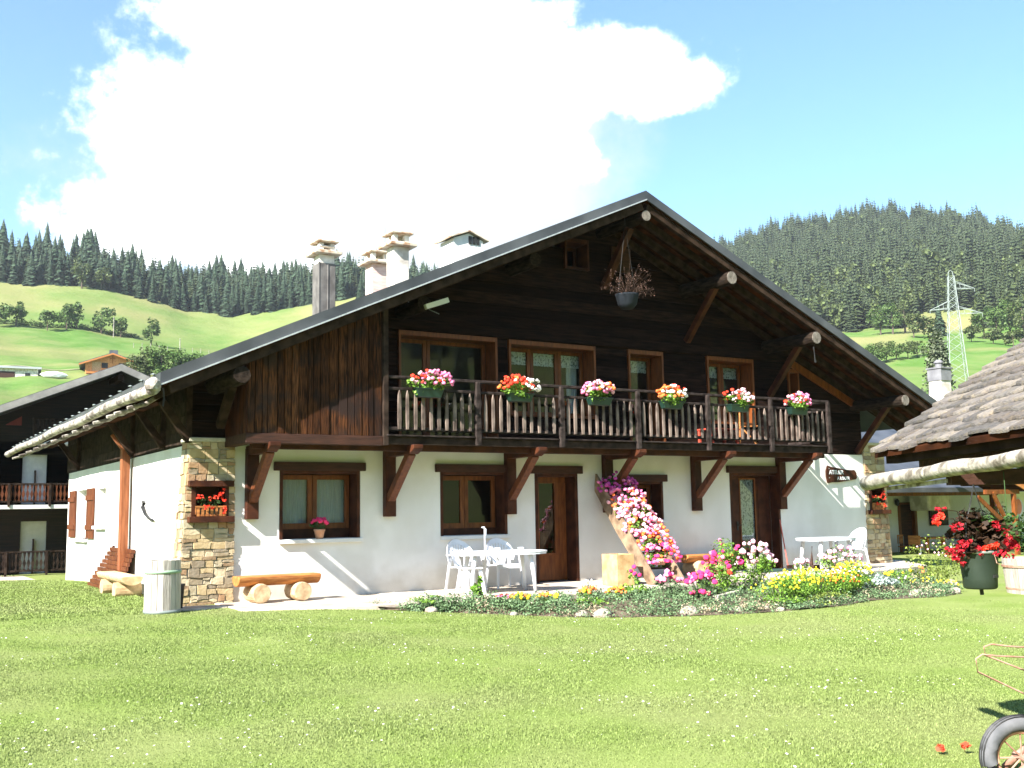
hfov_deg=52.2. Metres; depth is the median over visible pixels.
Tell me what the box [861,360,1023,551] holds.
annex
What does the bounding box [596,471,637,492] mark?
geranium
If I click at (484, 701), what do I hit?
clover flowers
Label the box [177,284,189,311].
spruce tree
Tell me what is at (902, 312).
broadleaf tree
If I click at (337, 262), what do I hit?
spruce tree
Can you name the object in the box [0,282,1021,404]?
hillside
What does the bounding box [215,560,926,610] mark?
terrace
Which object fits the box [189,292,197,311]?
spruce tree
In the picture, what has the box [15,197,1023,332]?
forest
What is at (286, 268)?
spruce tree
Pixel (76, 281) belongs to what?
spruce tree
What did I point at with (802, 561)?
rose bush
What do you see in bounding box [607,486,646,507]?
geranium
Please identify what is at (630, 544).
step planter
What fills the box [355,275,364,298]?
spruce tree
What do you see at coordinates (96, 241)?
spruce tree
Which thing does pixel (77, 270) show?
round tree
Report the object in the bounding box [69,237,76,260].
spruce tree
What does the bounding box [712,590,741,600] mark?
stone kerb
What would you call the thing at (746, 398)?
geranium
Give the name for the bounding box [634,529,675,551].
geranium
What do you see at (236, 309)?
spruce tree
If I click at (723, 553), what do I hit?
rose bush
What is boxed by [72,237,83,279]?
spruce tree
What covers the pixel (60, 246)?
spruce tree
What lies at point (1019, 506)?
road sign
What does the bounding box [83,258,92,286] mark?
spruce tree
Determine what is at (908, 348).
meadow bush
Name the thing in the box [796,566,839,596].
coreopsis
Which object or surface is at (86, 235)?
spruce tree
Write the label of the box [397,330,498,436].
door
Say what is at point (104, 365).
window
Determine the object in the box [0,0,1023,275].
sky
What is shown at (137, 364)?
round tree
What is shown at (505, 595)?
begonia
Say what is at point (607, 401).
flower box
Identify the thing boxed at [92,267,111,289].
round tree
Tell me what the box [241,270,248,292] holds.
spruce tree
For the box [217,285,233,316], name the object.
spruce tree
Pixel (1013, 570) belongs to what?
wooden tub
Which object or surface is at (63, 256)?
spruce tree
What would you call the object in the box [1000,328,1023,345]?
broadleaf tree
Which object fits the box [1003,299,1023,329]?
broadleaf tree
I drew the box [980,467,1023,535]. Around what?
house
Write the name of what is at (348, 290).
spruce tree
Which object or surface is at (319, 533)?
flowerpot
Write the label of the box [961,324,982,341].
broadleaf tree
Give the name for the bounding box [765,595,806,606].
plant
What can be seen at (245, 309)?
spruce tree
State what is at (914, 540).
porch chair
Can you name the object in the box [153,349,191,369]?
round tree
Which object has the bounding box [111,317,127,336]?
round tree
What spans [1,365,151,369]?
farm track
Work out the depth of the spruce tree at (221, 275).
479.25 m
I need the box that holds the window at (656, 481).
[628,474,667,522]
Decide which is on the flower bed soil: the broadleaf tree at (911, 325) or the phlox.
the phlox
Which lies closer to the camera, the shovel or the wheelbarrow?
the wheelbarrow
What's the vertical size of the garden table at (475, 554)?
0.725 m
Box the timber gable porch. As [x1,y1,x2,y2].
[977,484,1023,554]
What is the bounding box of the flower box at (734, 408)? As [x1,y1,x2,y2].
[725,404,750,412]
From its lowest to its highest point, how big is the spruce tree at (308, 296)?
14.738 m
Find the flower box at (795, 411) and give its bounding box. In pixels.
[785,407,808,414]
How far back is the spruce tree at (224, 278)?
464.93 m
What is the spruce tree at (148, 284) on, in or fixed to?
on the hillside
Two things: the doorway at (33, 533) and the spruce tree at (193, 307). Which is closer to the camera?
the doorway at (33, 533)
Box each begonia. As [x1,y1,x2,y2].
[196,488,226,513]
[495,593,514,602]
[872,491,886,506]
[931,507,1021,567]
[993,471,1023,558]
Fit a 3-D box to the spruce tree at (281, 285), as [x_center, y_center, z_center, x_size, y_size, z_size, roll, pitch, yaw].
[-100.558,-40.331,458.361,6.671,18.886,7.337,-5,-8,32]
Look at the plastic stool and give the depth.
18.18 m
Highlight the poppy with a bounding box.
[915,566,925,583]
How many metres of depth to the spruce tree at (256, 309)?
442.27 m
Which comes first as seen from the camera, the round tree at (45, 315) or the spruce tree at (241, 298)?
the round tree at (45, 315)
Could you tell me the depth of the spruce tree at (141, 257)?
481.40 m
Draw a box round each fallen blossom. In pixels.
[935,744,945,751]
[961,741,970,749]
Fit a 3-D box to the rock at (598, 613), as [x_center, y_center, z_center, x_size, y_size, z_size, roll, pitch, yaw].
[1.395,3.573,16.188,0.325,0.204,0.228,3,-8,-31]
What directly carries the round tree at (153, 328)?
on the hillside
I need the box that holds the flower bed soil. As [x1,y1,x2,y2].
[378,573,953,616]
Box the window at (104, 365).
[102,363,107,367]
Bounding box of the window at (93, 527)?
[92,526,105,528]
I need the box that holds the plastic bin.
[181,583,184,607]
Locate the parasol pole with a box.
[481,527,486,587]
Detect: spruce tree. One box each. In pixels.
[0,220,9,263]
[0,244,8,282]
[5,238,16,272]
[6,251,20,284]
[9,231,17,255]
[16,239,21,254]
[17,231,33,270]
[17,246,24,280]
[17,257,22,281]
[21,251,38,285]
[32,236,39,254]
[33,247,38,270]
[36,255,45,283]
[37,234,41,250]
[39,242,44,259]
[42,222,52,246]
[42,248,47,273]
[43,230,51,250]
[44,237,62,271]
[44,250,54,277]
[44,258,55,284]
[53,252,65,286]
[57,233,64,254]
[61,247,65,261]
[63,254,74,285]
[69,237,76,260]
[69,250,73,277]
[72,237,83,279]
[74,233,78,254]
[74,255,86,285]
[75,227,88,260]
[81,242,88,267]
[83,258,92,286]
[86,227,97,267]
[90,248,98,285]
[90,253,109,290]
[94,230,100,254]
[102,246,106,263]
[104,256,111,289]
[109,259,120,292]
[110,247,116,270]
[119,244,125,269]
[119,250,132,292]
[119,269,130,295]
[129,243,137,264]
[129,260,145,297]
[132,260,136,279]
[134,277,144,298]
[138,247,143,266]
[141,264,145,291]
[145,259,156,292]
[145,269,153,297]
[147,275,156,302]
[154,258,164,292]
[154,276,160,300]
[159,263,171,301]
[160,284,168,304]
[167,254,173,271]
[168,262,172,277]
[168,268,180,303]
[169,274,172,287]
[169,280,178,309]
[171,257,181,285]
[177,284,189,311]
[178,262,184,285]
[185,268,194,294]
[185,286,190,308]
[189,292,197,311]
[194,275,199,294]
[196,273,208,311]
[202,295,209,312]
[203,259,212,293]
[204,281,207,297]
[207,265,219,308]
[209,284,219,313]
[212,253,218,273]
[216,283,221,311]
[217,253,227,277]
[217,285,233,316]
[219,266,223,287]
[220,273,230,308]
[221,271,226,292]
[229,285,234,313]
[230,260,237,286]
[231,289,242,315]
[237,257,242,280]
[239,264,244,286]
[239,287,244,308]
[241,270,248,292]
[241,294,250,313]
[243,282,253,311]
[250,287,261,314]
[253,265,262,296]
[260,283,267,311]
[263,281,277,312]
[265,268,273,293]
[267,279,276,306]
[275,271,280,302]
[277,273,286,305]
[277,281,288,309]
[281,258,285,279]
[282,260,290,277]
[287,276,297,305]
[287,287,294,308]
[292,258,297,284]
[293,268,298,293]
[293,270,304,305]
[297,283,305,306]
[302,264,306,284]
[304,272,311,295]
[304,279,311,304]
[334,249,340,273]
[335,270,347,300]
[335,272,337,298]
[336,266,344,297]
[343,252,352,281]
[344,275,352,298]
[349,273,354,297]
[353,260,359,282]
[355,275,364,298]
[362,270,364,292]
[409,255,416,274]
[932,300,946,336]
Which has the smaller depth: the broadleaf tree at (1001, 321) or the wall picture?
the wall picture
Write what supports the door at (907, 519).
in the annex
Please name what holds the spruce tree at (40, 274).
on the hillside
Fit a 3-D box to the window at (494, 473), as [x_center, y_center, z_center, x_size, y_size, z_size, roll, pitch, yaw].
[-0.821,2.277,20.209,1.670,1.423,0.487,3,-8,-31]
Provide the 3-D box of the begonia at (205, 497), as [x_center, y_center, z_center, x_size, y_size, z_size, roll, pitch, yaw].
[-5.019,1.947,17.395,0.532,0.440,0.239,3,-8,-31]
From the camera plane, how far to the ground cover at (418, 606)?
16.98 m
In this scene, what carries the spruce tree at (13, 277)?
on the hillside
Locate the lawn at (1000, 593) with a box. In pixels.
[0,549,1023,767]
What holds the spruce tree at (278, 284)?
on the hillside
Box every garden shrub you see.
[972,502,1011,522]
[1003,512,1023,549]
[1020,534,1023,551]
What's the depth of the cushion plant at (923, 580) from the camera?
19.41 m
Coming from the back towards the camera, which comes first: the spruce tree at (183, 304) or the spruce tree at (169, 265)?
the spruce tree at (169, 265)
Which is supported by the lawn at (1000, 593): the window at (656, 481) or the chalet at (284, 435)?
the chalet at (284, 435)
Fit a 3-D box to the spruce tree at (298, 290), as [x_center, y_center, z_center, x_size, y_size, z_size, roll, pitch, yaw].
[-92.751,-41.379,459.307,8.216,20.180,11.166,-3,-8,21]
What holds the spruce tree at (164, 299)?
on the hillside
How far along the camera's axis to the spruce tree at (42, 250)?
453.81 m
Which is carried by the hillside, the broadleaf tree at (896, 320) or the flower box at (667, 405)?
the broadleaf tree at (896, 320)
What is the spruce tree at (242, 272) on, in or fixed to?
on the hillside
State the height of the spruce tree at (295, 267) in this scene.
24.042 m
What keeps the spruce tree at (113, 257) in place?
on the hillside
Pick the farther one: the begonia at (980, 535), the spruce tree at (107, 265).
the spruce tree at (107, 265)
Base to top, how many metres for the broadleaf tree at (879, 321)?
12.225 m
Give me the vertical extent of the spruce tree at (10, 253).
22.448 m
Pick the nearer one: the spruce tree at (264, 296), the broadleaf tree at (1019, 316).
the broadleaf tree at (1019, 316)
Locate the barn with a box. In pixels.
[0,365,41,377]
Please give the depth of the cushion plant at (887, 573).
20.11 m
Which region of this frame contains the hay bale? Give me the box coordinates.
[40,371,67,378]
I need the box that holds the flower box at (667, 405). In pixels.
[658,400,684,409]
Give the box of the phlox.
[627,565,641,595]
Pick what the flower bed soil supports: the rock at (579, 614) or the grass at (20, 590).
the rock at (579, 614)
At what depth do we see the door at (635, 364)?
22.97 m
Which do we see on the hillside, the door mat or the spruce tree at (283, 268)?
the spruce tree at (283, 268)
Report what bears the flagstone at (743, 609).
on the flower bed soil
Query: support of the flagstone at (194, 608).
on the lawn at (1000, 593)
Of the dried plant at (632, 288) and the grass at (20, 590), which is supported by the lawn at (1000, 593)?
the grass at (20, 590)
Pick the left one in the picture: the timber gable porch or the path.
the path
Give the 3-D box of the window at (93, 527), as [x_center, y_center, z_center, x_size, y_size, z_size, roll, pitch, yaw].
[-9.265,2.836,23.800,0.360,0.920,1.150,3,-8,-31]
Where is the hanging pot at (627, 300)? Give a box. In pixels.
[615,217,638,309]
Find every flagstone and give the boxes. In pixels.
[181,604,232,610]
[728,606,768,611]
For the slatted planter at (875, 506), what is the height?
0.170 m
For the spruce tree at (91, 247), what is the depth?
445.79 m
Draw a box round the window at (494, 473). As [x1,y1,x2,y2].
[435,464,510,539]
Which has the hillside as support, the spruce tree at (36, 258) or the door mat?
the spruce tree at (36, 258)
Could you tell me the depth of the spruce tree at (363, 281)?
459.14 m
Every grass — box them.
[0,574,143,620]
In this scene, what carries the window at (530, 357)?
in the chalet at (284, 435)
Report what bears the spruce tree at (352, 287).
on the hillside
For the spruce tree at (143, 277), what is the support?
on the hillside
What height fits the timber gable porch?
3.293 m
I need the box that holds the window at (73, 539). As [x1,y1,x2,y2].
[71,491,87,541]
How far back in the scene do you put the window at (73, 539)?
26.02 m
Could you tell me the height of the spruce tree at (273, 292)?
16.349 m
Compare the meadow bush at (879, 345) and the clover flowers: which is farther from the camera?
the meadow bush at (879, 345)
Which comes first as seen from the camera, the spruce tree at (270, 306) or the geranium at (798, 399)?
the geranium at (798, 399)
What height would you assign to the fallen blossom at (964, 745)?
0.071 m
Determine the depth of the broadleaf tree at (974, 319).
345.26 m
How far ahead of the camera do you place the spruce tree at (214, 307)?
444.32 m
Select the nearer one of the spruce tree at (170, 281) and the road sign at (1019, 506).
the road sign at (1019, 506)
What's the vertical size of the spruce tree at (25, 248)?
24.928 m
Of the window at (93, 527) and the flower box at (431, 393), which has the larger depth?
the window at (93, 527)
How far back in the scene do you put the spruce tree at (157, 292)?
441.85 m
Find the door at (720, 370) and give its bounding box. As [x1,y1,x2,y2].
[705,356,755,424]
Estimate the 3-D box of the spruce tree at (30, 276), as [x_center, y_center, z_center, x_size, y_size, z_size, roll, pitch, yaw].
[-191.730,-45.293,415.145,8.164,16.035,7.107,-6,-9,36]
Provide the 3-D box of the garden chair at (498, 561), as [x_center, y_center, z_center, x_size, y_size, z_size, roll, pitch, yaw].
[-0.165,3.359,19.602,0.636,0.920,0.613,3,-8,-29]
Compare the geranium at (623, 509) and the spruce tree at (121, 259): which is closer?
the geranium at (623, 509)
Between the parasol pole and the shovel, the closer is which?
the parasol pole
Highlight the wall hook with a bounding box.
[141,501,153,520]
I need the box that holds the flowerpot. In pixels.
[314,529,324,538]
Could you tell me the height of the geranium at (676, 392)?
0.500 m
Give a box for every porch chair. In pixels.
[897,535,914,552]
[908,536,924,553]
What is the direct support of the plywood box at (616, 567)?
on the terrace
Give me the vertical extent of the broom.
1.124 m
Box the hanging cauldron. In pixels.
[958,484,999,594]
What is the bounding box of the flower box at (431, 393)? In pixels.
[412,387,444,397]
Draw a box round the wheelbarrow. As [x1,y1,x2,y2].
[975,643,1023,767]
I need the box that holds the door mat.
[745,568,795,572]
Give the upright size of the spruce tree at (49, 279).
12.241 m
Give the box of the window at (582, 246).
[555,238,589,271]
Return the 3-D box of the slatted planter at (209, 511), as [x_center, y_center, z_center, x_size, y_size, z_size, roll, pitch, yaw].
[-5.029,2.114,17.404,0.520,0.170,0.150,3,-8,-31]
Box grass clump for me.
[573,596,608,606]
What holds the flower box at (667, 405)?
attached to the chalet at (284, 435)
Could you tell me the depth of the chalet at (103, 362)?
214.28 m
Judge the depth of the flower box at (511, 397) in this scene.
19.21 m
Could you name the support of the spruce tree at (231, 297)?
on the hillside
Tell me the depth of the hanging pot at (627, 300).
20.62 m
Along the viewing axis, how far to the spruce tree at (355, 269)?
478.04 m
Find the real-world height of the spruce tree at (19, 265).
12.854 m
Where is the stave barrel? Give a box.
[143,559,181,614]
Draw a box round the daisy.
[580,579,602,592]
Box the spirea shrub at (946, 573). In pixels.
[905,534,961,582]
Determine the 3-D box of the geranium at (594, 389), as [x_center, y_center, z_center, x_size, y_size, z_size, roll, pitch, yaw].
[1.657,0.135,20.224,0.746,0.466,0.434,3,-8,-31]
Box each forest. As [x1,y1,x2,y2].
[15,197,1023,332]
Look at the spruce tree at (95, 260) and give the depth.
432.46 m
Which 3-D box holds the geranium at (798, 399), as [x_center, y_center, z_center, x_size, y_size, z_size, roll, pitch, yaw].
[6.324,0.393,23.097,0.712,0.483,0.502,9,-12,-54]
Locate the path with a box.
[0,576,34,580]
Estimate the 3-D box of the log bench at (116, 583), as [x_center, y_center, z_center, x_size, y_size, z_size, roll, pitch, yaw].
[-7.404,3.808,19.764,0.470,0.439,2.400,3,-8,-31]
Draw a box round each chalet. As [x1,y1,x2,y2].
[0,363,149,576]
[4,191,936,605]
[79,350,133,373]
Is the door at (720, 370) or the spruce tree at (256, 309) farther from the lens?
the spruce tree at (256, 309)
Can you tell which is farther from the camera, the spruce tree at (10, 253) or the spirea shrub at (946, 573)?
the spruce tree at (10, 253)
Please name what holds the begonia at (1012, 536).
attached to the stone roofed shelter
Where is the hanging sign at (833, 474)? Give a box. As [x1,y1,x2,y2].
[825,465,856,482]
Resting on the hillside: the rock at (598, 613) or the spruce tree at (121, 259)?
the spruce tree at (121, 259)
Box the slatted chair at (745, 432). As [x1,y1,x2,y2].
[739,413,757,443]
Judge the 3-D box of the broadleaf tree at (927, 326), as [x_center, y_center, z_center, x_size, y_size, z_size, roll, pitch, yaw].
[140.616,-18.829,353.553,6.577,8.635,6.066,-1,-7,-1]
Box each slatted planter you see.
[195,506,226,515]
[872,503,884,509]
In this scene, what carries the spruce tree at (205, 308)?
on the hillside
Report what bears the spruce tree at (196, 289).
on the hillside
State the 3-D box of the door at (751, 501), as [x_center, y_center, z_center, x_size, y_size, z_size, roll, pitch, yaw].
[5.520,3.067,23.957,1.740,2.355,0.380,3,-8,-31]
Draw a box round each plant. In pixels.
[409,595,440,603]
[599,264,654,295]
[620,583,649,594]
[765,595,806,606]
[808,592,853,605]
[862,571,899,589]
[883,569,915,583]
[893,576,918,588]
[909,577,946,587]
[937,579,963,588]
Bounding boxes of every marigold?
[509,592,530,604]
[535,592,558,602]
[576,585,596,597]
[605,586,626,599]
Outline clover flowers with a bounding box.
[6,610,1014,766]
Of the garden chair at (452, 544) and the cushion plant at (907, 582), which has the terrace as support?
the garden chair at (452, 544)
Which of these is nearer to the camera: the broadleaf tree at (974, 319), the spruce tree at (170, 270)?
the broadleaf tree at (974, 319)
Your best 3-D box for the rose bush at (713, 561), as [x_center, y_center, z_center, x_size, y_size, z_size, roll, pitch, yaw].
[3.522,3.335,18.228,0.659,0.709,0.597,1,-7,-14]
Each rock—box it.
[425,606,437,611]
[576,610,587,616]
[593,608,611,617]
[680,606,699,615]
[909,589,923,595]
[949,587,960,593]
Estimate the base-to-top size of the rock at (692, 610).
0.217 m
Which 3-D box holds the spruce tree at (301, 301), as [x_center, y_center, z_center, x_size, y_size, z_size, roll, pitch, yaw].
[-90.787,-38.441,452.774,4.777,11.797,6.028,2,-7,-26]
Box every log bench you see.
[97,571,142,596]
[232,572,320,603]
[680,553,732,575]
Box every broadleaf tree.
[865,305,888,334]
[881,301,903,333]
[892,294,912,332]
[904,312,925,337]
[917,315,936,335]
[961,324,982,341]
[968,309,997,337]
[979,306,1010,339]
[981,327,1003,343]
[993,299,1023,336]
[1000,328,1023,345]
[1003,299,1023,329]
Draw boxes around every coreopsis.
[748,576,807,601]
[771,569,819,599]
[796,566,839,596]
[822,570,863,595]
[825,566,869,591]
[832,560,876,589]
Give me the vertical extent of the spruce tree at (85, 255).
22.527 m
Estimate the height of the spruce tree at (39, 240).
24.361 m
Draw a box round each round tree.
[0,302,13,319]
[9,301,27,325]
[38,310,58,330]
[57,303,76,328]
[65,301,83,328]
[70,255,92,288]
[90,307,115,333]
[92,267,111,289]
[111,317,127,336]
[124,353,154,374]
[135,346,166,376]
[142,317,160,344]
[145,341,182,373]
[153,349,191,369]
[171,351,204,364]
[184,351,201,360]
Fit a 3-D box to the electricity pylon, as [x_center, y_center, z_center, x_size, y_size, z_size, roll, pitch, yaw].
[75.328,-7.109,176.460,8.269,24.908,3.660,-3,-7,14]
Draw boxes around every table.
[450,549,546,594]
[697,428,739,442]
[795,537,855,571]
[920,536,953,553]
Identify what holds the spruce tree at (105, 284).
on the hillside
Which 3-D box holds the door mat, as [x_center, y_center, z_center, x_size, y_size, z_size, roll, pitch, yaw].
[5.830,4.162,23.336,1.250,0.022,0.600,3,-8,-31]
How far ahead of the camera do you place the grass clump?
16.70 m
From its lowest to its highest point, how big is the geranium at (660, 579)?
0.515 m
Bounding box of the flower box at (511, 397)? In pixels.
[504,392,534,402]
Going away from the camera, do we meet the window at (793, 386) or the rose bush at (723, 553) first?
the rose bush at (723, 553)
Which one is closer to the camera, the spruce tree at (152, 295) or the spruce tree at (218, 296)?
the spruce tree at (152, 295)
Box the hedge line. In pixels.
[0,317,139,337]
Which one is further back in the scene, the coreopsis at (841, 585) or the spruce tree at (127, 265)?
the spruce tree at (127, 265)
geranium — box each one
[309,517,328,528]
[407,369,454,394]
[497,374,540,398]
[581,379,615,400]
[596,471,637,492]
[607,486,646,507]
[614,498,656,520]
[622,512,665,539]
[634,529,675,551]
[643,542,682,567]
[652,569,683,597]
[656,383,687,404]
[684,569,717,595]
[687,589,711,601]
[722,388,754,408]
[784,391,811,409]
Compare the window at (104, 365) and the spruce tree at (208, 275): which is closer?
the window at (104, 365)
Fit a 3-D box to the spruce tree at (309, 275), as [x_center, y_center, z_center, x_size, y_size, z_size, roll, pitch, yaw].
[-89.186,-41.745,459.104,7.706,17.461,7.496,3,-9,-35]
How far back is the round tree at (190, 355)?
199.44 m
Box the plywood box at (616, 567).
[602,553,634,585]
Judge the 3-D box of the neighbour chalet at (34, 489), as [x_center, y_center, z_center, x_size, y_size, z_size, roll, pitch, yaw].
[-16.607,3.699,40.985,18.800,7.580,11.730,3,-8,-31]
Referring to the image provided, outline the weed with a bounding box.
[470,575,483,599]
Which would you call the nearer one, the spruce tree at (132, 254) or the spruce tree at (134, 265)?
the spruce tree at (134, 265)
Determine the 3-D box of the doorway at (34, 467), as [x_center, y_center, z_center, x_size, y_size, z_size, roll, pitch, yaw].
[-16.564,3.304,36.232,0.790,1.710,0.300,3,-8,-31]
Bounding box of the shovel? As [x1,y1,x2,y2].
[810,546,819,568]
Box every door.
[0,371,14,377]
[397,330,498,436]
[531,466,582,582]
[627,349,665,441]
[705,356,755,424]
[726,466,782,571]
[897,502,918,551]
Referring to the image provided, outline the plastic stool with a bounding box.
[455,567,485,594]
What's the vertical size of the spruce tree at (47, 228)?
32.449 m
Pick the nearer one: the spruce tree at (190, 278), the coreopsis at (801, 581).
the coreopsis at (801, 581)
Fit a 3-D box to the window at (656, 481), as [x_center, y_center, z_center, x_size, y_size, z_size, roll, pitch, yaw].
[2.785,2.468,22.411,1.070,1.033,0.487,3,-8,-31]
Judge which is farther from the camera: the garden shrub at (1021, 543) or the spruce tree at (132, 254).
the spruce tree at (132, 254)
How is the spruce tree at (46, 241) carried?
on the hillside
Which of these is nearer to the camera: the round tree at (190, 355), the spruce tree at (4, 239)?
the round tree at (190, 355)
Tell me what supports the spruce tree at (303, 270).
on the hillside
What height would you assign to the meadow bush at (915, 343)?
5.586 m
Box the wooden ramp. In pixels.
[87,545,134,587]
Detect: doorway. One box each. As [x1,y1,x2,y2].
[19,521,45,573]
[21,455,46,503]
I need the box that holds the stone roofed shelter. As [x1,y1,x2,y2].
[859,338,1023,489]
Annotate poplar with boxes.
[920,326,956,394]
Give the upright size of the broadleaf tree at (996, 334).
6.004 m
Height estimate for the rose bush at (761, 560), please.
0.958 m
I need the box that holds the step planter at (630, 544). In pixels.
[595,474,684,584]
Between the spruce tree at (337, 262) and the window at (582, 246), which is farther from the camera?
the spruce tree at (337, 262)
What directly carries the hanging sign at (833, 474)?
attached to the chalet at (284, 435)
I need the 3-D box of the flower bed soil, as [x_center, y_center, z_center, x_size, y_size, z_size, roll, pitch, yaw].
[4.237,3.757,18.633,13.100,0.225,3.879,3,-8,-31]
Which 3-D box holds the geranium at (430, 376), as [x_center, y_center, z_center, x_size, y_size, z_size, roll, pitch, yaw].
[-1.426,-0.033,18.337,0.937,0.503,0.461,3,-8,-31]
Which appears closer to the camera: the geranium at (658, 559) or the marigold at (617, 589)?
the marigold at (617, 589)
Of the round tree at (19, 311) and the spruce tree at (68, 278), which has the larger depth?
the spruce tree at (68, 278)
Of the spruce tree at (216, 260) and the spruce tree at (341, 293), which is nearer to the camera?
the spruce tree at (341, 293)
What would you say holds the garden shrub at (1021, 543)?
on the lawn at (1000, 593)
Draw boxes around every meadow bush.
[865,343,888,360]
[866,346,875,354]
[872,341,900,362]
[887,340,905,359]
[896,340,920,358]
[909,340,925,356]
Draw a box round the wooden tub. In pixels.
[1001,557,1023,594]
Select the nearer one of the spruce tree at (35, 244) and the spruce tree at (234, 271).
the spruce tree at (35, 244)
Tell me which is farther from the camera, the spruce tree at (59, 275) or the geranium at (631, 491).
the spruce tree at (59, 275)
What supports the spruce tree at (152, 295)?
on the hillside
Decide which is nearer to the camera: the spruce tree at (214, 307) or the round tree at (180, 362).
the round tree at (180, 362)
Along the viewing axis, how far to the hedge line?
353.36 m
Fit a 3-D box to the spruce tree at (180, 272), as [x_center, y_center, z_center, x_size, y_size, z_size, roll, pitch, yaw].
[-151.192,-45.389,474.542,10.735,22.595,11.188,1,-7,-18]
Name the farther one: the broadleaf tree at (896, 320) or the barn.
the broadleaf tree at (896, 320)
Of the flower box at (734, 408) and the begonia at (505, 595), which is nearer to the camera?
the begonia at (505, 595)
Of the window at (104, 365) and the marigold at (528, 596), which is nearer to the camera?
the marigold at (528, 596)
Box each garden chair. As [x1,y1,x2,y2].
[445,539,487,591]
[486,538,522,589]
[835,527,869,565]
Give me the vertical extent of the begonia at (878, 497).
0.416 m
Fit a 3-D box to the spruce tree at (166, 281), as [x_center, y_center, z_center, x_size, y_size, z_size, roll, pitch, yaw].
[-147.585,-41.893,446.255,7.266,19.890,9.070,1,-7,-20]
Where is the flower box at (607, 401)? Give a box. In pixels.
[585,396,613,405]
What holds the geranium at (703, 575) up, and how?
on the flower bed soil
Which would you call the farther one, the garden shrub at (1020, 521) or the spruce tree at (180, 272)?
the spruce tree at (180, 272)
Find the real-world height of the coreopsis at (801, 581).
0.548 m
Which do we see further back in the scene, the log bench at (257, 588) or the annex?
the annex
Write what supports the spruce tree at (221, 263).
on the hillside
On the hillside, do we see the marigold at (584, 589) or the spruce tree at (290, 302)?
the spruce tree at (290, 302)
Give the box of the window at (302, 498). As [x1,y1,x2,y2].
[274,462,365,543]
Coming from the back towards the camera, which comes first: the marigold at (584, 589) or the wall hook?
the wall hook
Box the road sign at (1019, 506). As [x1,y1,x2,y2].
[1017,497,1022,544]
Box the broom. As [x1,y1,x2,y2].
[779,520,793,568]
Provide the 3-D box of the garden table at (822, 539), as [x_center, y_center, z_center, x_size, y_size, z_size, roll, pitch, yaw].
[6.963,3.767,23.141,1.320,0.725,0.920,2,-8,-26]
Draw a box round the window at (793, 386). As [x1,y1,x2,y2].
[787,369,799,394]
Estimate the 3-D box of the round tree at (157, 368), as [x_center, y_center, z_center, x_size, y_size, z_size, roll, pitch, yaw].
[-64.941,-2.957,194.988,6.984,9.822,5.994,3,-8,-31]
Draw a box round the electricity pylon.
[930,270,982,389]
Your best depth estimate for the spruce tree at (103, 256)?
456.78 m
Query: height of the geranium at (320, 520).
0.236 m
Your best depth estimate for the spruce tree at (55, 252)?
430.43 m
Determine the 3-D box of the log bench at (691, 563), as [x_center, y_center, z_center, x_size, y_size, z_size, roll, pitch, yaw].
[4.183,3.872,22.421,1.300,0.439,0.470,3,-8,-31]
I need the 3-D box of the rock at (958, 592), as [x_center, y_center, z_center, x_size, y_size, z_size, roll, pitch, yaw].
[8.123,3.820,19.178,0.307,0.179,0.216,3,-8,-31]
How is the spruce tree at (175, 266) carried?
on the hillside
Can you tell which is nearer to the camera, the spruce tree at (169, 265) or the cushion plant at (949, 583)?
the cushion plant at (949, 583)
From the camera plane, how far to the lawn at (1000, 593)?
9.25 m
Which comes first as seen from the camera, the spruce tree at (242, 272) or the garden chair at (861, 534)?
the garden chair at (861, 534)
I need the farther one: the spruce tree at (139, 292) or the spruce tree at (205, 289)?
the spruce tree at (205, 289)
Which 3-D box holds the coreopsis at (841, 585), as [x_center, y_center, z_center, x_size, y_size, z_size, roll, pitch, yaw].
[5.719,3.473,18.152,0.735,0.487,0.716,3,-8,-31]
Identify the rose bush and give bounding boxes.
[697,555,732,593]
[709,538,748,590]
[734,539,777,586]
[793,557,809,574]
[815,545,862,577]
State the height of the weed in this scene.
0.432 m
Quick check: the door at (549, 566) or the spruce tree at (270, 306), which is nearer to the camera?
the door at (549, 566)
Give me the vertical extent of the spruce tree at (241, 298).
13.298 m
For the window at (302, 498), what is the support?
in the chalet at (284, 435)
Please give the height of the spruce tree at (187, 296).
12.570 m
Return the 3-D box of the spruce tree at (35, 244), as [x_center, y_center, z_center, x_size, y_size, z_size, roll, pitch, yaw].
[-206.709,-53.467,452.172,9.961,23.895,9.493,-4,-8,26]
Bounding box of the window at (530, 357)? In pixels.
[507,339,596,418]
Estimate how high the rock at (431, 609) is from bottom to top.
0.145 m
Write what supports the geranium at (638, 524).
on the step planter at (630, 544)
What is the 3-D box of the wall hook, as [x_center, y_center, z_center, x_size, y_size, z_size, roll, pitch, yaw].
[-6.851,2.386,19.673,0.099,0.393,0.915,3,-8,-31]
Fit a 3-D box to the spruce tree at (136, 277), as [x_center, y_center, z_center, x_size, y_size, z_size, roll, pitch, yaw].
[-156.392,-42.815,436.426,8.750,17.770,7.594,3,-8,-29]
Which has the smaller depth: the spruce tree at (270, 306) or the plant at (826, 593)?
the plant at (826, 593)
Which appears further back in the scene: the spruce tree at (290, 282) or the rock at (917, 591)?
the spruce tree at (290, 282)
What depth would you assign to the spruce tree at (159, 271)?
451.43 m
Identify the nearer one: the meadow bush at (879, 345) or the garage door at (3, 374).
the garage door at (3, 374)
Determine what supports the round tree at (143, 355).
on the hillside
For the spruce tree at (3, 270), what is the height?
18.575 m

